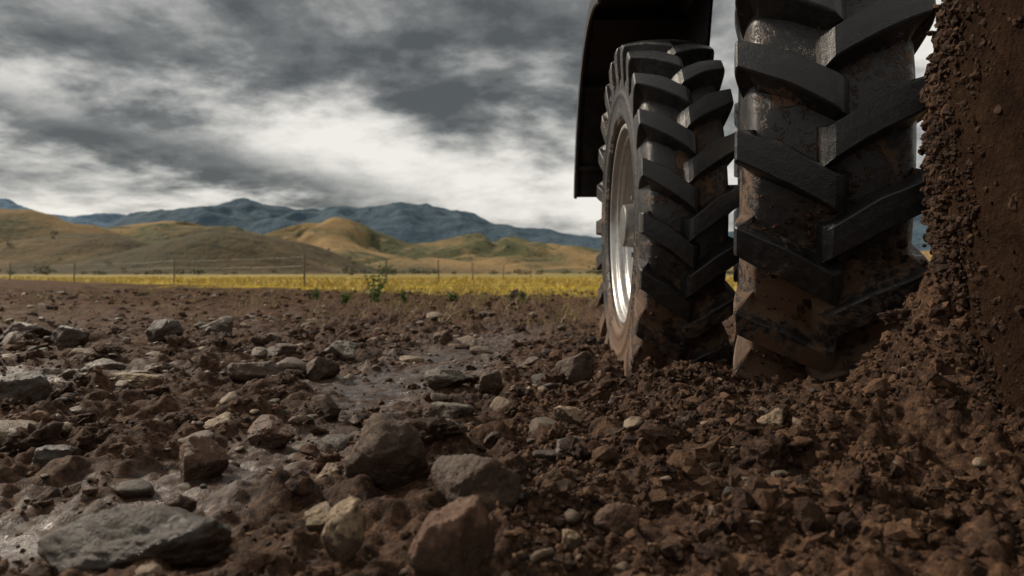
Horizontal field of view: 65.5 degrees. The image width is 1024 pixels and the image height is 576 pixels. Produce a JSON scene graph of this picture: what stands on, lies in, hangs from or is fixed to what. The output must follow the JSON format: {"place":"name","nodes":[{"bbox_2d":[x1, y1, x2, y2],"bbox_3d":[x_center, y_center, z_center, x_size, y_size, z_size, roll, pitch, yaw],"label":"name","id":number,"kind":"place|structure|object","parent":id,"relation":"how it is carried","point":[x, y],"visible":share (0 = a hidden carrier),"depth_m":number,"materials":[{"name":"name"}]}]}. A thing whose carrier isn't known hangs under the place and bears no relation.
{"place":"outdoors","nodes":[
{"label":"outdoors","id":0,"kind":"place"},
{"bbox_2d":[0,198,125,225],"bbox_3d":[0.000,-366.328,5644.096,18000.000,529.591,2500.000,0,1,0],"label":"mountains","id":1,"kind":"structure","parent":0,"point":[102,219],"depth_m":5389.18,"materials":[{"name":"stone"}]},
{"bbox_2d":[0,208,932,273],"bbox_3d":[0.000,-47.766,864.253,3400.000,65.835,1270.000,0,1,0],"label":"hills","id":2,"kind":"structure","parent":0,"point":[188,246],"depth_m":499.56,"materials":[{"name":"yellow plant"}]},
{"bbox_2d":[0,231,732,274],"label":"distant trees","id":3,"kind":"object","parent":2,"relation":"on","point":[47,270],"visible":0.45,"depth_m":222.47,"materials":[{"name":"green plant"}]},
{"bbox_2d":[0,0,942,236],"label":"sky","id":4,"kind":"structure","parent":0,"point":[125,107],"materials":[{"name":"grey"}]},
{"bbox_2d":[87,198,930,250],"bbox_3d":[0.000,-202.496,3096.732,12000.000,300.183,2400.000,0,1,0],"label":"mountains","id":5,"kind":"structure","parent":0,"point":[413,223],"depth_m":2796.10,"materials":[{"name":"grey stone"}]},
{"bbox_2d":[0,267,1023,575],"bbox_3d":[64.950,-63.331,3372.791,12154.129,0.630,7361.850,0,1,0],"label":"ground","id":6,"kind":"structure","parent":0,"point":[260,493],"depth_m":1.92,"materials":[{"name":"brown soil"}]},
{"bbox_2d":[0,370,51,405],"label":"rock","id":7,"kind":"object","parent":6,"relation":"on","point":[35,386],"visible":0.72,"depth_m":2.36,"materials":[{"name":"grey stone"}]},
{"bbox_2d":[0,322,51,337],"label":"rock","id":8,"kind":"object","parent":6,"relation":"on","point":[23,328],"visible":0.57,"depth_m":5.21,"materials":[{"name":"grey stone"}]},
{"bbox_2d":[30,444,76,467],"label":"rock","id":9,"kind":"object","parent":6,"relation":"on","point":[44,455],"visible":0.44,"depth_m":1.82,"materials":[{"name":"grey stone"}]},
{"bbox_2d":[51,325,89,350],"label":"rock","id":10,"kind":"object","parent":6,"relation":"on","point":[63,337],"visible":0.84,"depth_m":4.33,"materials":[{"name":"grey stone"}]},
{"bbox_2d":[81,358,126,371],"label":"rock","id":11,"kind":"object","parent":6,"relation":"on","point":[106,364],"visible":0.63,"depth_m":3.58,"materials":[{"name":"grey stone"}]},
{"bbox_2d":[37,505,231,574],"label":"rock","id":12,"kind":"object","parent":6,"relation":"on","point":[104,540],"visible":0.87,"depth_m":1.23,"materials":[{"name":"grey stone"}]},
{"bbox_2d":[112,372,164,389],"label":"rock","id":13,"kind":"object","parent":6,"relation":"on","point":[136,380],"visible":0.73,"depth_m":2.82,"materials":[{"name":"beige stone"}]},
{"bbox_2d":[134,562,167,575],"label":"rock","id":14,"kind":"object","parent":6,"relation":"on","point":[150,569],"visible":0.94,"depth_m":1.10,"materials":[{"name":"beige stone"}]},
{"bbox_2d":[145,319,183,342],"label":"rock","id":15,"kind":"object","parent":6,"relation":"on","point":[158,330],"visible":0.77,"depth_m":5.15,"materials":[{"name":"grey stone"}]},
{"bbox_2d":[164,492,197,512],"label":"rock","id":16,"kind":"object","parent":6,"relation":"on","point":[187,503],"visible":0.67,"depth_m":1.48,"materials":[{"name":"brown stone"}]},
{"bbox_2d":[179,435,228,482],"bbox_3d":[-0.688,0.382,1.780,0.102,0.109,0.082,-1,1,-25],"label":"rock","id":17,"kind":"object","parent":6,"relation":"on","point":[203,457],"visible":0.94,"depth_m":1.76,"materials":[{"name":"stone"}]},
{"bbox_2d":[199,316,233,335],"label":"rock","id":18,"kind":"object","parent":6,"relation":"on","point":[224,324],"visible":0.73,"depth_m":5.56,"materials":[{"name":"grey stone"}]},
{"bbox_2d":[203,412,232,429],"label":"rock","id":19,"kind":"object","parent":6,"relation":"on","point":[219,420],"visible":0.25,"depth_m":2.13,"materials":[{"name":"beige stone"}]},
{"bbox_2d":[227,361,280,383],"bbox_3d":[-0.956,0.332,2.958,0.182,0.119,0.141,0,1,0],"label":"rock","id":20,"kind":"object","parent":6,"relation":"on","point":[244,373],"visible":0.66,"depth_m":2.92,"materials":[{"name":"grey stone"}]},
{"bbox_2d":[3,253,530,286],"bbox_3d":[-17.259,-0.845,44.092,37.602,1.200,39.862,0,1,0],"label":"wire fence","id":21,"kind":"object","parent":6,"relation":"on","point":[304,277],"visible":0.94,"depth_m":32.98,"materials":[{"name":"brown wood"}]},
{"bbox_2d":[247,414,295,448],"bbox_3d":[-0.628,0.382,2.093,0.133,0.098,0.104,0,1,0],"label":"rock","id":22,"kind":"object","parent":6,"relation":"on","point":[272,431],"visible":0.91,"depth_m":2.06,"materials":[{"name":"beige stone"}]},
{"bbox_2d":[268,343,297,357],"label":"rock","id":23,"kind":"object","parent":6,"relation":"on","point":[286,349],"visible":0.87,"depth_m":4.20,"materials":[{"name":"grey stone"}]},
{"bbox_2d":[0,289,570,497],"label":"field stones","id":24,"kind":"object","parent":6,"relation":"on","point":[331,443],"visible":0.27,"depth_m":3.33,"materials":[{"name":"grey stone"}]},
{"bbox_2d":[308,287,319,298],"bbox_3d":[-3.228,0.100,13.013,0.219,0.224,0.155,0,1,0],"label":"green weed","id":25,"kind":"object","parent":6,"relation":"on","point":[316,295],"visible":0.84,"depth_m":12.99,"materials":[{"name":"green plant"}]},
{"bbox_2d":[303,501,331,534],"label":"rock","id":26,"kind":"object","parent":6,"relation":"on","point":[315,516],"visible":0.61,"depth_m":1.38,"materials":[{"name":"beige stone"}]},
{"bbox_2d":[302,356,340,381],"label":"rock","id":27,"kind":"object","parent":6,"relation":"on","point":[318,368],"visible":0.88,"depth_m":3.37,"materials":[{"name":"brown stone"}]},
{"bbox_2d":[315,462,338,480],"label":"rock","id":28,"kind":"object","parent":6,"relation":"on","point":[330,469],"visible":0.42,"depth_m":1.71,"materials":[{"name":"beige stone"}]},
{"bbox_2d":[323,340,357,361],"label":"rock","id":29,"kind":"object","parent":6,"relation":"on","point":[344,351],"visible":0.66,"depth_m":4.17,"materials":[{"name":"grey stone"}]},
{"bbox_2d":[321,496,365,561],"bbox_3d":[-0.259,0.381,1.229,0.075,0.112,0.047,0,1,18],"label":"rock","id":30,"kind":"object","parent":6,"relation":"on","point":[343,534],"visible":0.95,"depth_m":1.21,"materials":[{"name":"beige stone"}]},
{"bbox_2d":[340,293,351,303],"bbox_3d":[-2.309,0.149,11.022,0.175,0.162,0.198,-1,1,-38],"label":"green weed","id":31,"kind":"object","parent":6,"relation":"on","point":[344,299],"visible":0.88,"depth_m":11.01,"materials":[{"name":"green plant"}]},
{"bbox_2d":[1,285,732,325],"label":"dry grass tufts","id":32,"kind":"object","parent":6,"relation":"on","point":[258,302],"visible":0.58,"depth_m":10.44,"materials":[{"name":"plant"}]},
{"bbox_2d":[2,276,736,296],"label":"field grass","id":33,"kind":"structure","parent":6,"relation":"on","point":[356,281],"depth_m":32.38,"materials":[{"name":"yellow plant"}]},
{"bbox_2d":[363,261,393,302],"bbox_3d":[-1.930,-0.072,11.204,0.536,0.620,0.353,1,1,33],"label":"green weed","id":34,"kind":"object","parent":6,"relation":"on","point":[375,294],"visible":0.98,"depth_m":11.16,"materials":[{"name":"green plant"}]},
{"bbox_2d":[344,412,429,490],"bbox_3d":[-0.258,0.351,1.628,0.180,0.195,0.110,0,1,0],"label":"rock","id":35,"kind":"object","parent":6,"relation":"on","point":[388,453],"visible":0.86,"depth_m":1.60,"materials":[{"name":"brown stone"}]},
{"bbox_2d":[400,289,408,303],"bbox_3d":[-1.564,0.136,11.609,0.180,0.255,0.183,0,1,0],"label":"green weed","id":36,"kind":"object","parent":6,"relation":"on","point":[403,294],"visible":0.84,"depth_m":11.58,"materials":[{"name":"green plant"}]},
{"bbox_2d":[433,330,452,345],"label":"rock","id":37,"kind":"object","parent":6,"relation":"on","point":[444,338],"visible":0.74,"depth_m":4.88,"materials":[{"name":"stone"}]},
{"bbox_2d":[422,401,473,418],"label":"rock","id":38,"kind":"object","parent":6,"relation":"on","point":[451,410],"visible":0.48,"depth_m":2.41,"materials":[{"name":"grey stone"}]},
{"bbox_2d":[424,368,473,390],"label":"rock","id":39,"kind":"object","parent":6,"relation":"on","point":[437,379],"visible":0.97,"depth_m":3.04,"materials":[{"name":"grey stone"}]},
{"bbox_2d":[407,494,494,575],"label":"rock","id":40,"kind":"object","parent":6,"relation":"on","point":[456,537],"visible":0.98,"depth_m":1.09,"materials":[{"name":"stone"}]},
{"bbox_2d":[445,418,458,424],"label":"rock","id":41,"kind":"object","parent":6,"relation":"on","point":[452,420],"visible":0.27,"depth_m":1.95,"materials":[{"name":"grey stone"}]},
{"bbox_2d":[448,292,458,301],"bbox_3d":[-0.915,0.135,12.195,0.216,0.159,0.175,-1,1,-36],"label":"green weed","id":42,"kind":"object","parent":6,"relation":"on","point":[453,297],"visible":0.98,"depth_m":12.18,"materials":[{"name":"green plant"}]},
{"bbox_2d":[431,453,521,513],"bbox_3d":[-0.067,0.362,1.433,0.169,0.135,0.096,0,1,15],"label":"rock","id":43,"kind":"object","parent":6,"relation":"on","point":[489,481],"visible":0.7,"depth_m":1.40,"materials":[{"name":"grey stone"}]},
{"bbox_2d":[478,369,503,394],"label":"rock","id":44,"kind":"object","parent":6,"relation":"on","point":[490,381],"visible":1,"depth_m":2.98,"materials":[{"name":"brown stone"}]},
{"bbox_2d":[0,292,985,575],"bbox_3d":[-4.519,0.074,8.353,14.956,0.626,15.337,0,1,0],"label":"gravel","id":45,"kind":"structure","parent":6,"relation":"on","point":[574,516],"depth_m":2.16,"materials":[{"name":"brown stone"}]},
{"bbox_2d":[484,431,507,448],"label":"rock","id":46,"kind":"object","parent":6,"relation":"on","point":[491,439],"visible":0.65,"depth_m":1.97,"materials":[{"name":"stone"}]},
{"bbox_2d":[0,288,1005,575],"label":"earth lumps","id":47,"kind":"object","parent":6,"relation":"on","point":[628,482],"visible":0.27,"depth_m":2.02,"materials":[{"name":"soil"}]},
{"bbox_2d":[0,279,1023,575],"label":"soil clods","id":48,"kind":"object","parent":6,"relation":"on","point":[764,493],"visible":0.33,"depth_m":1.77,"materials":[{"name":"brown soil"}]},
{"bbox_2d":[0,265,1023,575],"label":"soil crumbs","id":49,"kind":"object","parent":6,"relation":"on","point":[548,489],"visible":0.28,"depth_m":1.54,"materials":[{"name":"brown soil"}]},
{"bbox_2d":[508,289,518,298],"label":"rock","id":50,"kind":"object","parent":6,"relation":"on","point":[514,293],"visible":0.69,"depth_m":13.15,"materials":[{"name":"stone"}]},
{"bbox_2d":[518,292,527,302],"bbox_3d":[0.148,0.134,11.007,0.149,0.161,0.172,-1,1,-30],"label":"green weed","id":51,"kind":"object","parent":6,"relation":"on","point":[522,294],"visible":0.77,"depth_m":11.01,"materials":[{"name":"green plant"}]},
{"bbox_2d":[539,468,562,479],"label":"rock","id":52,"kind":"object","parent":6,"relation":"on","point":[553,473],"visible":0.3,"depth_m":1.53,"materials":[{"name":"stone"}]},
{"bbox_2d":[555,437,581,461],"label":"rock","id":53,"kind":"object","parent":6,"relation":"on","point":[558,453],"visible":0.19,"depth_m":1.86,"materials":[{"name":"grey stone"}]},
{"bbox_2d":[553,405,585,425],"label":"rock","id":54,"kind":"object","parent":6,"relation":"on","point":[571,415],"visible":0.88,"depth_m":2.30,"materials":[{"name":"beige stone"}]},
{"bbox_2d":[562,529,581,552],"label":"rock","id":55,"kind":"object","parent":6,"relation":"on","point":[572,538],"visible":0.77,"depth_m":1.25,"materials":[{"name":"beige stone"}]},
{"bbox_2d":[554,351,594,384],"bbox_3d":[0.251,0.341,3.206,0.158,0.184,0.134,0,1,0],"label":"rock","id":56,"kind":"object","parent":6,"relation":"on","point":[577,367],"visible":0.58,"depth_m":3.15,"materials":[{"name":"stone"}]},
{"bbox_2d":[608,396,618,404],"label":"rock","id":57,"kind":"object","parent":6,"relation":"on","point":[610,400],"visible":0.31,"depth_m":2.60,"materials":[{"name":"grey stone"}]},
{"bbox_2d":[594,502,640,536],"bbox_3d":[0.174,0.396,1.326,0.078,0.084,0.052,0,1,0],"label":"rock","id":58,"kind":"object","parent":6,"relation":"on","point":[619,519],"visible":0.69,"depth_m":1.31,"materials":[{"name":"brown stone"}]},
{"bbox_2d":[596,39,739,377],"bbox_3d":[0.675,-0.297,3.795,0.381,1.699,1.699,0,1,0],"label":"tractor tire","id":59,"kind":"object","parent":6,"relation":"on","point":[668,196],"visible":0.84,"depth_m":3.11,"materials":[{"name":"black rubber"}]},
{"bbox_2d":[675,416,695,427],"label":"rock","id":60,"kind":"object","parent":6,"relation":"on","point":[682,421],"visible":0.69,"depth_m":2.05,"materials":[{"name":"stone"}]},
{"bbox_2d":[757,408,782,426],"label":"rock","id":61,"kind":"object","parent":6,"relation":"on","point":[775,415],"visible":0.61,"depth_m":1.92,"materials":[{"name":"beige stone"}]},
{"bbox_2d":[733,0,935,383],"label":"tractor tire","id":62,"kind":"object","parent":6,"relation":"on","point":[829,113],"visible":0.85,"depth_m":2.40,"materials":[{"name":"rubber"}]},
{"bbox_2d":[917,0,1023,418],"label":"dirt mound","id":63,"kind":"object","parent":6,"relation":"on","point":[971,147],"visible":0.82,"depth_m":1.88,"materials":[{"name":"soil"}]},
{"bbox_2d":[574,0,712,198],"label":"tractor fender","id":64,"kind":"object","parent":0,"point":[611,26],"visible":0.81,"depth_m":4.22,"materials":[{"name":"black plastic"}]}
]}

